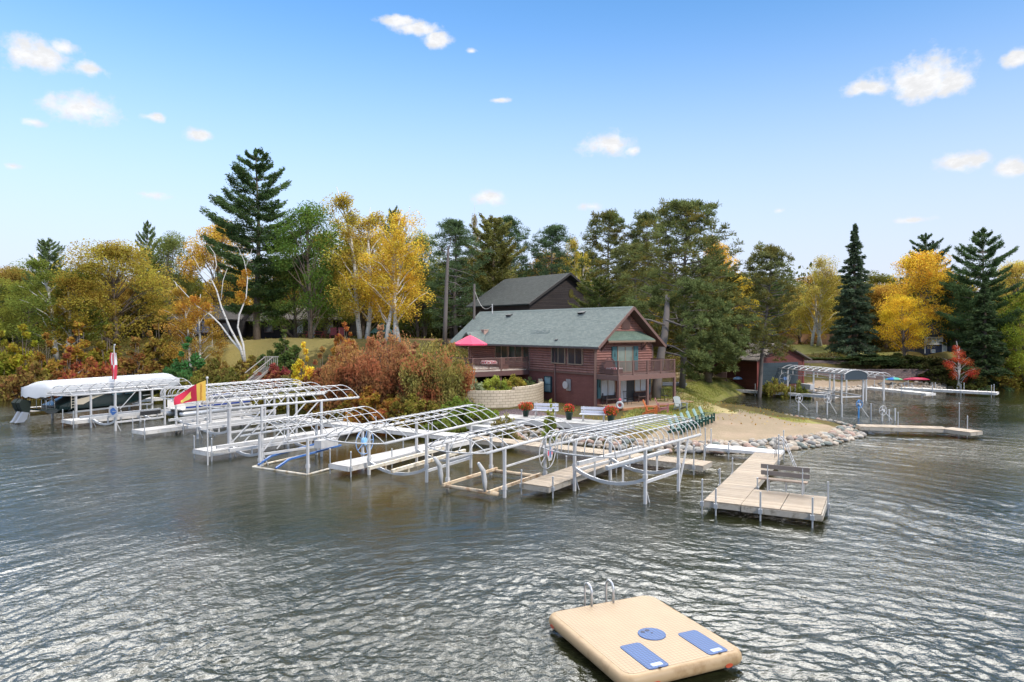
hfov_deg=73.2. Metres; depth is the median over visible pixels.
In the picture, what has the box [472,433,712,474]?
dock
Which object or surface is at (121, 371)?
bush
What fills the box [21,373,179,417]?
covered boat lift
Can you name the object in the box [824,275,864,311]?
tall tree
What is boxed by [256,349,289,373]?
bush
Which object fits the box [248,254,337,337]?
round tree
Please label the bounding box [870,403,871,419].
mooring post
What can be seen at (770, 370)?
wide door
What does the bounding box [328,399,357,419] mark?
bush
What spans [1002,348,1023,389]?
tall bush
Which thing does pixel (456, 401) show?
bush
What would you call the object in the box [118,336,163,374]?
tall bush
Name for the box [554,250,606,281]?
tall pine
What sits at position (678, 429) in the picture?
lawn chair
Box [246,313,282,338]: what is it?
cabin
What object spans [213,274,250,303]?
round tree
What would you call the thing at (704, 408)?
fallen leaves
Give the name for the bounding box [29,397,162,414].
dock
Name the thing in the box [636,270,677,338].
soft pine
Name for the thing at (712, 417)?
lawn chair
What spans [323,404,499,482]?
boat lift
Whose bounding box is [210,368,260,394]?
bush
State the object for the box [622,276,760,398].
pine tree
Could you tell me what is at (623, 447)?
boulder
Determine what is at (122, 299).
broadleaf tree
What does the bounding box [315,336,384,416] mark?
bush
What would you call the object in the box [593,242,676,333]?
red pine
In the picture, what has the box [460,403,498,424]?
bush
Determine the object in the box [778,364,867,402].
boat lift
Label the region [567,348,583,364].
window
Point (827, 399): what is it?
winch post
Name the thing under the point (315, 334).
picnic table
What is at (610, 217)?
red pine
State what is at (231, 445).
boat lift
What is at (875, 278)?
broadleaf tree
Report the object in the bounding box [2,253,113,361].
broadleaf tree
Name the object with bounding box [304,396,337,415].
bush
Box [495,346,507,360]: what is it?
window
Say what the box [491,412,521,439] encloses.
bush
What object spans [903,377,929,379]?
kayak
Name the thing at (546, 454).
boat lift
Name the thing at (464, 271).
tall tree
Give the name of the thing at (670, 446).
boulder
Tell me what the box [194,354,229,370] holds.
bush
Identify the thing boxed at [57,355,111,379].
bush
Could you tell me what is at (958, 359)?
thin birch
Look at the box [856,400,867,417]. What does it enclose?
winch post
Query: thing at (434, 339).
board fence
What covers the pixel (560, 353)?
window
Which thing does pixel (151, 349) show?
tall bush
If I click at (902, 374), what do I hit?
retaining wall
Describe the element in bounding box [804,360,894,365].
retaining wall
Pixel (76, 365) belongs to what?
tall bush
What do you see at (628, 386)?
patio door
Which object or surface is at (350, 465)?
dock
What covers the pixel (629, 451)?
boat lift
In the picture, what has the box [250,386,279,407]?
bush
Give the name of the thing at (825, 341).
fence
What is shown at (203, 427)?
boat lift
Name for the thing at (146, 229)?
white pine
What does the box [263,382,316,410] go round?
bush
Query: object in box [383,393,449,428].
bush
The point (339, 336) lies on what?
tall bush
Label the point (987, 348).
spruce tree
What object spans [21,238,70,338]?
tall pine
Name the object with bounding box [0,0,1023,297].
sky
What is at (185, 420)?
boat lift
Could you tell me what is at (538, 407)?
park bench
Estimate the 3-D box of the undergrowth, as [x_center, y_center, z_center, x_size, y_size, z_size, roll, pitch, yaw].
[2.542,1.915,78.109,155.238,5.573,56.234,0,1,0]
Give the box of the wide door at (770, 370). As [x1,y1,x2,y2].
[762,362,797,384]
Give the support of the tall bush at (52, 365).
on the ground at (729, 429)
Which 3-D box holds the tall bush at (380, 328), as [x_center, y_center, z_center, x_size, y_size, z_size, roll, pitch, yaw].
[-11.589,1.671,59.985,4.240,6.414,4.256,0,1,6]
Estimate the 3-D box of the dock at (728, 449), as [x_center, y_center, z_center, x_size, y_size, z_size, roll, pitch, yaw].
[12.248,6.218,36.411,3.876,3.170,1.310,1,1,31]
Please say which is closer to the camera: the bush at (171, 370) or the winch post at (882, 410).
the winch post at (882, 410)
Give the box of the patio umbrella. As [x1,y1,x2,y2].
[454,333,486,345]
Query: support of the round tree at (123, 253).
on the ground at (729, 429)
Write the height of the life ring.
0.794 m
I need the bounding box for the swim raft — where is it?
[549,579,741,681]
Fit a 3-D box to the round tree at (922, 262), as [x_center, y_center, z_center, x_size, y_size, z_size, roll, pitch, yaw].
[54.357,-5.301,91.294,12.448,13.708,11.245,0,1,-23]
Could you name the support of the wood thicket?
on the ground at (729, 429)
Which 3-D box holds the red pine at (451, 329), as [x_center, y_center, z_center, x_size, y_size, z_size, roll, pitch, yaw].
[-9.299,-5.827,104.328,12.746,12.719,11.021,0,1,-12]
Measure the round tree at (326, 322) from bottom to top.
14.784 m
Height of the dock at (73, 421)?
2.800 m
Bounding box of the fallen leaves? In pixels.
[538,390,805,425]
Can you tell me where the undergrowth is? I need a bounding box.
[0,333,1023,372]
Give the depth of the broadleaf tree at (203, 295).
111.03 m
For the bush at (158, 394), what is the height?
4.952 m
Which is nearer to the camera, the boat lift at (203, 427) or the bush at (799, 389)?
the boat lift at (203, 427)
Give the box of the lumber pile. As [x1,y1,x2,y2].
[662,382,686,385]
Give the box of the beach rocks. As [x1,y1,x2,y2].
[523,425,863,453]
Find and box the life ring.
[616,398,623,408]
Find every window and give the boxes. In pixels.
[201,321,210,332]
[222,323,229,338]
[264,322,272,331]
[297,321,302,332]
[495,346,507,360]
[508,346,522,361]
[522,347,528,362]
[544,376,551,392]
[551,348,565,363]
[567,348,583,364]
[601,380,615,396]
[634,379,645,391]
[926,337,941,344]
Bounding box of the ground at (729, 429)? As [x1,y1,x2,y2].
[0,338,1019,453]
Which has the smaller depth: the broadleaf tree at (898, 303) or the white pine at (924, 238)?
the broadleaf tree at (898, 303)
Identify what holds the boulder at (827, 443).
on the ground at (729, 429)
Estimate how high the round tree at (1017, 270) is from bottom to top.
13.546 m
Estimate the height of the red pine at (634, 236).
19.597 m
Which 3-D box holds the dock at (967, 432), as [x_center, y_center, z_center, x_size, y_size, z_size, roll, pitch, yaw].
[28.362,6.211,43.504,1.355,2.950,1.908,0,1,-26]
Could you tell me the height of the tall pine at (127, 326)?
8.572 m
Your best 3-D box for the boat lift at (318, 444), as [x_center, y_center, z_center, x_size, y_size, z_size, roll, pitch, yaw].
[-9.896,5.749,35.366,3.816,4.142,7.063,1,1,30]
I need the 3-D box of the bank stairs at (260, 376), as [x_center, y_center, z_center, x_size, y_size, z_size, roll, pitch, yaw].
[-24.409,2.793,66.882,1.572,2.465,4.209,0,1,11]
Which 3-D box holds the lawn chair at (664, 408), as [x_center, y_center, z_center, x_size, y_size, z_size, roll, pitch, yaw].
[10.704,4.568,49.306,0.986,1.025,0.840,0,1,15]
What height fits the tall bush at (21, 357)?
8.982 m
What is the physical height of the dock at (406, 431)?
2.750 m
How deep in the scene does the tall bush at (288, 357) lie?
71.28 m
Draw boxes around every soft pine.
[460,212,527,317]
[567,274,626,307]
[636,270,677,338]
[671,255,757,382]
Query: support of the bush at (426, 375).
on the ground at (729, 429)
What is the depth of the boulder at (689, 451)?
37.73 m
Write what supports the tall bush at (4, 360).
on the ground at (729, 429)
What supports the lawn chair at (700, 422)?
on the ground at (729, 429)
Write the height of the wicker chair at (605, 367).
1.239 m
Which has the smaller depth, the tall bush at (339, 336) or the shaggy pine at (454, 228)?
the tall bush at (339, 336)
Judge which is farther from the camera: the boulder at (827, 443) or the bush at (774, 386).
the bush at (774, 386)
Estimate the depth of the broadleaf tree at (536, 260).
117.19 m
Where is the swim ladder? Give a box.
[774,436,796,466]
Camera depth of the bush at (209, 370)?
69.08 m
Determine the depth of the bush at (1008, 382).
77.88 m
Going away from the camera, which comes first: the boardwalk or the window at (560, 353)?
the boardwalk
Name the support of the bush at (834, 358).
on the ground at (729, 429)
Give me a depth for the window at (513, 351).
61.90 m
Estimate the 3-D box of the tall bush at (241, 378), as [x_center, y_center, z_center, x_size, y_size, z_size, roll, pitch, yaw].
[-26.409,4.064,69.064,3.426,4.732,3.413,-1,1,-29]
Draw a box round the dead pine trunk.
[440,239,473,344]
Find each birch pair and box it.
[339,207,435,341]
[784,255,843,345]
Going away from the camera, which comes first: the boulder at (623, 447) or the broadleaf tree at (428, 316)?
the boulder at (623, 447)
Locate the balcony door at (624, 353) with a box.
[617,346,632,371]
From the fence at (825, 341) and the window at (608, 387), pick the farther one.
the fence at (825, 341)
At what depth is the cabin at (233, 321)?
90.00 m
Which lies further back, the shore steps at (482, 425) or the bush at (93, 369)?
the bush at (93, 369)
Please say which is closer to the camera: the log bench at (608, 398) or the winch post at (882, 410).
the winch post at (882, 410)
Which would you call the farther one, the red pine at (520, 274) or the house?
the red pine at (520, 274)
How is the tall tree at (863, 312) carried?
on the ground at (729, 429)
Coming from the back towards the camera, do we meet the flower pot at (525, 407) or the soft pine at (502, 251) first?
the soft pine at (502, 251)
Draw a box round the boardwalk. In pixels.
[499,414,617,430]
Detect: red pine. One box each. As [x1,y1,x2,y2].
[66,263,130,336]
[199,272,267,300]
[413,261,471,338]
[511,269,534,277]
[576,208,636,306]
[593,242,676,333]
[607,209,680,322]
[618,197,765,388]
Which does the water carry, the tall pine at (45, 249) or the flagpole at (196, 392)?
the flagpole at (196, 392)
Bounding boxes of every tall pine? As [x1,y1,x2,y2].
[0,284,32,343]
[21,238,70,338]
[106,295,140,334]
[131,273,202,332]
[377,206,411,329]
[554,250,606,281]
[750,276,792,342]
[925,277,977,351]
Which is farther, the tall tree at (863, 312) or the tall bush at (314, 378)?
the tall tree at (863, 312)
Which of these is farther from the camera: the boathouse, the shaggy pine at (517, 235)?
the shaggy pine at (517, 235)
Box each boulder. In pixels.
[616,445,625,449]
[663,444,672,448]
[687,449,695,453]
[789,446,798,450]
[823,441,832,445]
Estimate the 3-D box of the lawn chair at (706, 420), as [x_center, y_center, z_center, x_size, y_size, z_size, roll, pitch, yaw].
[12.260,4.933,44.889,0.986,1.025,0.840,1,1,30]
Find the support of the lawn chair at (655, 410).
on the ground at (729, 429)
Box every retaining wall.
[450,379,543,407]
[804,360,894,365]
[804,369,949,382]
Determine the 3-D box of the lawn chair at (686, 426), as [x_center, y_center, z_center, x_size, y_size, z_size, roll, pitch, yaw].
[10.502,5.071,42.609,0.986,1.025,0.840,1,1,30]
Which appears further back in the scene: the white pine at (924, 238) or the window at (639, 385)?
the white pine at (924, 238)
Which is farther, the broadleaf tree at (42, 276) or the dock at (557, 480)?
the broadleaf tree at (42, 276)
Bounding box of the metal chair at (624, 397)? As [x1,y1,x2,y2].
[623,391,631,403]
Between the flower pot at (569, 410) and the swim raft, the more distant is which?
the flower pot at (569, 410)
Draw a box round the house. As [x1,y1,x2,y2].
[466,273,605,315]
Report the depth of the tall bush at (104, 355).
74.83 m
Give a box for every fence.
[416,339,456,345]
[770,333,857,345]
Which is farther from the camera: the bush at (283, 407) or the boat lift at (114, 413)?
the bush at (283, 407)
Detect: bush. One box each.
[0,323,16,391]
[0,323,46,392]
[0,360,57,400]
[26,332,67,397]
[45,346,83,398]
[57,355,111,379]
[59,320,102,369]
[82,323,124,368]
[97,365,126,376]
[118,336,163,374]
[140,316,179,372]
[151,370,186,400]
[163,358,193,390]
[171,336,205,377]
[171,370,220,392]
[192,357,234,382]
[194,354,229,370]
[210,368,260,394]
[212,380,248,393]
[231,355,263,375]
[239,358,257,380]
[248,362,290,390]
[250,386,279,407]
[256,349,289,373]
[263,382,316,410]
[268,328,304,373]
[281,366,304,387]
[291,341,314,400]
[301,368,320,400]
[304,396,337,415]
[306,346,329,398]
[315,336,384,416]
[327,321,358,365]
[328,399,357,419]
[339,385,404,422]
[341,327,431,407]
[363,324,392,359]
[369,397,401,424]
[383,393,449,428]
[394,341,418,396]
[395,333,477,420]
[420,416,466,437]
[431,395,479,430]
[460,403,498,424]
[469,378,486,390]
[480,376,511,390]
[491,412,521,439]
[504,374,526,388]
[523,377,535,385]
[762,378,793,397]
[791,379,811,397]
[809,356,861,360]
[835,354,904,365]
[881,352,937,370]
[908,358,963,383]
[945,370,989,389]
[977,373,1023,390]
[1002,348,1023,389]
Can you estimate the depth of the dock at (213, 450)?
36.63 m
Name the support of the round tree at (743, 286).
on the ground at (729, 429)
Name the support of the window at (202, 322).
in the cabin at (233, 321)
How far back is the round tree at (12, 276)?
102.91 m
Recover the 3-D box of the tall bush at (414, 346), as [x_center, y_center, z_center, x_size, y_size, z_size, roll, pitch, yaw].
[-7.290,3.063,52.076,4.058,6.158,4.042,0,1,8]
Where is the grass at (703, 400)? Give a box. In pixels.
[618,379,806,427]
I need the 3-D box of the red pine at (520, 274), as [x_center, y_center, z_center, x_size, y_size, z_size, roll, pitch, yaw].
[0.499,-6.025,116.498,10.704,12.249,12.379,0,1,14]
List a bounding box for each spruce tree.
[824,223,880,355]
[952,276,1016,390]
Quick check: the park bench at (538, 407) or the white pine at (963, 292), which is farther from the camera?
the white pine at (963, 292)
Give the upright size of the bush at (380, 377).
7.698 m
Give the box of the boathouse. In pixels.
[714,343,811,389]
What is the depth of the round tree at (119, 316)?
104.77 m
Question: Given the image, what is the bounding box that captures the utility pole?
[473,284,492,319]
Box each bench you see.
[532,402,558,416]
[579,406,604,421]
[601,392,616,404]
[633,391,651,401]
[758,464,809,494]
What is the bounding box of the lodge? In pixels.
[436,306,690,410]
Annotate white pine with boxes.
[129,219,163,336]
[199,147,318,339]
[889,233,956,325]
[934,226,1023,363]
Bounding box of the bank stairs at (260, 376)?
[245,356,278,383]
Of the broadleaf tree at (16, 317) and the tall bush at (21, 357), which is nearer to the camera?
the tall bush at (21, 357)
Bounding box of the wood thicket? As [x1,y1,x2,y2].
[0,262,1023,346]
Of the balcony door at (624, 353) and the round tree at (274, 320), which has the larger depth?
the round tree at (274, 320)
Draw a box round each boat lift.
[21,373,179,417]
[46,378,191,430]
[160,378,303,436]
[171,382,326,443]
[199,385,359,465]
[239,406,388,474]
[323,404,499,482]
[427,416,572,497]
[542,414,701,503]
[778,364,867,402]
[818,368,894,400]
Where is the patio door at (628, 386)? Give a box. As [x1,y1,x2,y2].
[621,380,633,402]
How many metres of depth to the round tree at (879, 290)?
101.80 m
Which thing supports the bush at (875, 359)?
on the ground at (729, 429)
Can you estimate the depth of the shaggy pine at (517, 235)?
103.32 m
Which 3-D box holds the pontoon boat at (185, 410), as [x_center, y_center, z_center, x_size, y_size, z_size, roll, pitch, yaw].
[-23.943,5.098,54.813,2.590,1.365,6.323,1,1,34]
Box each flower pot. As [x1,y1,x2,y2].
[518,402,532,416]
[563,403,574,419]
[603,405,618,422]
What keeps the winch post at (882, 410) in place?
in the water
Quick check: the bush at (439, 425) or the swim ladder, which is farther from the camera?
the bush at (439, 425)
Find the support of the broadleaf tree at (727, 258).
on the ground at (729, 429)
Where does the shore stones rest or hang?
on the ground at (729, 429)
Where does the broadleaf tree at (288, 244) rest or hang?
on the ground at (729, 429)
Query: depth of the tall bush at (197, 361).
70.60 m
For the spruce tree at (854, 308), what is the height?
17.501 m
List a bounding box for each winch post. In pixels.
[795,394,807,410]
[824,393,836,414]
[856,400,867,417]
[879,406,891,420]
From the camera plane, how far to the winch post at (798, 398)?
57.65 m
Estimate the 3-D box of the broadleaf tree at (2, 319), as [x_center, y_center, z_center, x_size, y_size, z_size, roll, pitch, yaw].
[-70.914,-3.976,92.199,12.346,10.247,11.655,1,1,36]
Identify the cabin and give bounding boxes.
[166,305,252,341]
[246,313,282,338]
[278,306,361,337]
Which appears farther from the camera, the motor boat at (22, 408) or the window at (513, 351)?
the window at (513, 351)
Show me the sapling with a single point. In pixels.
(553, 425)
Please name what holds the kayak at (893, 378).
on the ground at (729, 429)
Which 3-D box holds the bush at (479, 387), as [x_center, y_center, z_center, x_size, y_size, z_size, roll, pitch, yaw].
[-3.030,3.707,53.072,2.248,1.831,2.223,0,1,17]
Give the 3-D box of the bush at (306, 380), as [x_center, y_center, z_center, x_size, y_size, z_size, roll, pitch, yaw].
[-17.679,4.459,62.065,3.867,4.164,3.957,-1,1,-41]
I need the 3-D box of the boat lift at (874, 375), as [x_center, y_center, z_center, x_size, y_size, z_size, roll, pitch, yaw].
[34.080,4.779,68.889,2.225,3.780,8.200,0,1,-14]
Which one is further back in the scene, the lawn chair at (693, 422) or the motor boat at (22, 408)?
the motor boat at (22, 408)
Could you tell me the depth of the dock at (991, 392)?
71.73 m
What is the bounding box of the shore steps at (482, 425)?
[466,418,517,430]
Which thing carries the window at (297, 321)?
in the cabin at (352, 329)
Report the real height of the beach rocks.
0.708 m
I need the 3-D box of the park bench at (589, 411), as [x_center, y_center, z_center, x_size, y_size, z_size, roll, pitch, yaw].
[5.117,4.580,43.264,1.710,0.906,0.596,0,1,14]
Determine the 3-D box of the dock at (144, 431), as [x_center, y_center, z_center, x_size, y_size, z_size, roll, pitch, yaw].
[-21.046,6.232,46.780,1.528,2.800,8.678,1,1,34]
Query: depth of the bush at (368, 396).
49.23 m
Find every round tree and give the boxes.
[0,265,45,342]
[35,238,179,345]
[76,275,139,336]
[127,281,178,335]
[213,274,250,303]
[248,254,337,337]
[282,231,359,337]
[720,275,777,335]
[779,296,832,344]
[850,282,913,350]
[874,249,979,348]
[991,259,1023,349]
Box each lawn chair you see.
[642,400,657,414]
[655,398,668,412]
[667,416,684,434]
[673,396,687,410]
[674,414,691,431]
[680,413,696,429]
[686,411,702,427]
[692,408,709,425]
[698,406,714,422]
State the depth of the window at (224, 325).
89.88 m
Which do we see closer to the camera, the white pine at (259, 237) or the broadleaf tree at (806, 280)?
the white pine at (259, 237)
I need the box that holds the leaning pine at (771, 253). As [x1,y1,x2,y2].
[729,243,806,397]
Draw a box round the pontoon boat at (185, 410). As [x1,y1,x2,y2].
[166,393,252,416]
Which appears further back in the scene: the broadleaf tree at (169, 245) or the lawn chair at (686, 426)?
the broadleaf tree at (169, 245)
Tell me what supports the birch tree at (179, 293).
on the ground at (729, 429)
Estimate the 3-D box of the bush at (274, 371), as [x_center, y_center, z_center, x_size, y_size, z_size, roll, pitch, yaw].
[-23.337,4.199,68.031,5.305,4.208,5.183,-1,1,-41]
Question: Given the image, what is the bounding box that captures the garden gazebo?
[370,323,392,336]
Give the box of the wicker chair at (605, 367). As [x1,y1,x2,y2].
[604,357,619,373]
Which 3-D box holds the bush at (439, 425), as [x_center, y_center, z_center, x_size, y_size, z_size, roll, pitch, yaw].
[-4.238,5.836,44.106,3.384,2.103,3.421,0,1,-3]
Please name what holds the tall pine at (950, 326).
on the ground at (729, 429)
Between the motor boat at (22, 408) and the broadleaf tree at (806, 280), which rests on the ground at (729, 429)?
the broadleaf tree at (806, 280)
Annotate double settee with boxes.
[329,328,343,338]
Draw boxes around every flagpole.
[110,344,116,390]
[174,377,208,464]
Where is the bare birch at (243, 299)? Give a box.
[172,246,251,361]
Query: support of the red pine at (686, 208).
on the ground at (729, 429)
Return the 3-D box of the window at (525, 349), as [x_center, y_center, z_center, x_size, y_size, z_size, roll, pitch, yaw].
[1.581,1.062,60.151,0.170,1.640,1.940,-1,1,-37]
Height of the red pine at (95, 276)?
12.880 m
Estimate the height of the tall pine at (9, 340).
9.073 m
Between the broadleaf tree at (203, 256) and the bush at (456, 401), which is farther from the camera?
the broadleaf tree at (203, 256)
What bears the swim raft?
on the water
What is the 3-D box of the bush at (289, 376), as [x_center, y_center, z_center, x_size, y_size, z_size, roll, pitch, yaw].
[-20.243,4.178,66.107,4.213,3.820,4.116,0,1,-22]
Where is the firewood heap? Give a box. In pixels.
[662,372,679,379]
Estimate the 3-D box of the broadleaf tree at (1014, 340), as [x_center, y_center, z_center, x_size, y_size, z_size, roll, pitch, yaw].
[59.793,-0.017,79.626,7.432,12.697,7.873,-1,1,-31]
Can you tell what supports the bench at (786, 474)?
on the swim dock at (738, 489)
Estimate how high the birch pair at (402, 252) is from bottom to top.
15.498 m
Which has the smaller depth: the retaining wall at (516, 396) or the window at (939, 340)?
the retaining wall at (516, 396)
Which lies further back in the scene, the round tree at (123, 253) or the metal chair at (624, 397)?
the round tree at (123, 253)
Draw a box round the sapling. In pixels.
[541,399,558,442]
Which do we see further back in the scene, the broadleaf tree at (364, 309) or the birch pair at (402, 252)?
the broadleaf tree at (364, 309)
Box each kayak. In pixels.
[885,377,902,379]
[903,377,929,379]
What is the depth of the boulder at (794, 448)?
38.70 m
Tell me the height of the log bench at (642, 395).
0.870 m
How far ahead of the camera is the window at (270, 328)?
93.30 m
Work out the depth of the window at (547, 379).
56.19 m
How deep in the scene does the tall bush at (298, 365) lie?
61.66 m
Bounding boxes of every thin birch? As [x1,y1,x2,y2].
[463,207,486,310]
[942,341,978,388]
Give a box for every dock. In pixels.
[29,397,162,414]
[61,409,163,427]
[131,412,253,438]
[192,424,358,460]
[272,412,468,442]
[328,437,468,476]
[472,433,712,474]
[519,455,628,497]
[700,434,829,527]
[705,428,784,459]
[727,381,838,399]
[856,412,944,432]
[864,380,935,397]
[900,380,998,396]
[941,416,982,436]
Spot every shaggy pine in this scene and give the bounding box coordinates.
[414,218,494,336]
[490,215,531,279]
[525,224,584,275]
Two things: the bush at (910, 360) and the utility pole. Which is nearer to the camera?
the utility pole
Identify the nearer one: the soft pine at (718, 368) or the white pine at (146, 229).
the soft pine at (718, 368)
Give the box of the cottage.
[897,326,961,354]
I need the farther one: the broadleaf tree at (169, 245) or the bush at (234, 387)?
the broadleaf tree at (169, 245)
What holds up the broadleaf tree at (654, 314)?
on the ground at (729, 429)
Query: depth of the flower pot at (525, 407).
45.50 m
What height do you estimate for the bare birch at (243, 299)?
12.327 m
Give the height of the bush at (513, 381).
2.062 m
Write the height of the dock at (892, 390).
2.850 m
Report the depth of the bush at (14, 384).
66.88 m
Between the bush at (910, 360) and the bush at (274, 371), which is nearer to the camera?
the bush at (274, 371)
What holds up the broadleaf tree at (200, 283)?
on the ground at (729, 429)
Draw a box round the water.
[0,388,1023,681]
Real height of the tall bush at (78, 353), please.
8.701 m
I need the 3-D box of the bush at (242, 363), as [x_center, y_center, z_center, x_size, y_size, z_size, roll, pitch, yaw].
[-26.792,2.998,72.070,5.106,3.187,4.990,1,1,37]
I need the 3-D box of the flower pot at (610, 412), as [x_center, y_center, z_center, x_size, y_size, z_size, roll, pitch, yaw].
[6.155,4.503,42.745,1.023,1.072,0.950,0,1,23]
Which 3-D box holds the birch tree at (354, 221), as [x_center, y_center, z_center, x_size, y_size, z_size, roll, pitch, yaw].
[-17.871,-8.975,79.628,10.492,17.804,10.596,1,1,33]
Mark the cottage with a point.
(926, 350)
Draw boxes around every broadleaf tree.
[0,277,24,336]
[0,280,47,345]
[40,272,121,345]
[115,275,167,338]
[133,230,200,339]
[172,277,216,300]
[174,221,252,305]
[188,289,222,300]
[262,200,351,338]
[335,227,389,335]
[383,254,444,338]
[403,229,450,338]
[528,250,572,275]
[639,297,671,344]
[702,240,741,289]
[782,271,841,328]
[861,270,909,346]
[870,294,936,355]
[987,290,1023,381]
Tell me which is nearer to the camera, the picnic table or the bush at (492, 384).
the bush at (492, 384)
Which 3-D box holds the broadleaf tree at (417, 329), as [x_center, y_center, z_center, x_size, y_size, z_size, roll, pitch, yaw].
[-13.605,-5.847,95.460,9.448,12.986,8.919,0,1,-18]
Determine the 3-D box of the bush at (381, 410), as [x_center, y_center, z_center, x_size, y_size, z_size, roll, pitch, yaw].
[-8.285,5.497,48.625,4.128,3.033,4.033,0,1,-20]
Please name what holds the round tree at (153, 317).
on the ground at (729, 429)
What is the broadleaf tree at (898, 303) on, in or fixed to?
on the ground at (729, 429)
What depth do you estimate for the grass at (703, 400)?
55.34 m
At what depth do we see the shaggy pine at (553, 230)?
102.58 m
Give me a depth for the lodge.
54.90 m
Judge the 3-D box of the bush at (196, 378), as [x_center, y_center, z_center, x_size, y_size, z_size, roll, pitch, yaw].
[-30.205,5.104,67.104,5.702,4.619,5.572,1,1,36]
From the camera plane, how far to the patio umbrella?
56.69 m
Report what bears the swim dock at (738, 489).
in the water
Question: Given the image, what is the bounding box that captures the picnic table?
[303,331,325,337]
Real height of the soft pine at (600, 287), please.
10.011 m
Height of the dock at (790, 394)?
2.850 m
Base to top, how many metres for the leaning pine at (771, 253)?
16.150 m
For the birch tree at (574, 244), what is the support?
on the ground at (729, 429)
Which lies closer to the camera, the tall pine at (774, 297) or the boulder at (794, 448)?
the boulder at (794, 448)
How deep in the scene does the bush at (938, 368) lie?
80.47 m
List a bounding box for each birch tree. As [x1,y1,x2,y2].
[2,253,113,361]
[157,282,228,365]
[312,186,409,338]
[557,233,600,295]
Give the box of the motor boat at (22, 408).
[10,387,158,422]
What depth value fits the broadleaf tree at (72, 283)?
78.48 m
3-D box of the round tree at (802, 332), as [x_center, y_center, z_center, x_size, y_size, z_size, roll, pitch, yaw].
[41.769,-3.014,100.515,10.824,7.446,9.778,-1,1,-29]
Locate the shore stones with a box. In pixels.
[809,381,955,391]
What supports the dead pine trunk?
on the ground at (729, 429)
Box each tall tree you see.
[442,256,484,327]
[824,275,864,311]
[829,282,889,345]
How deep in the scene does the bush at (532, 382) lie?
56.76 m

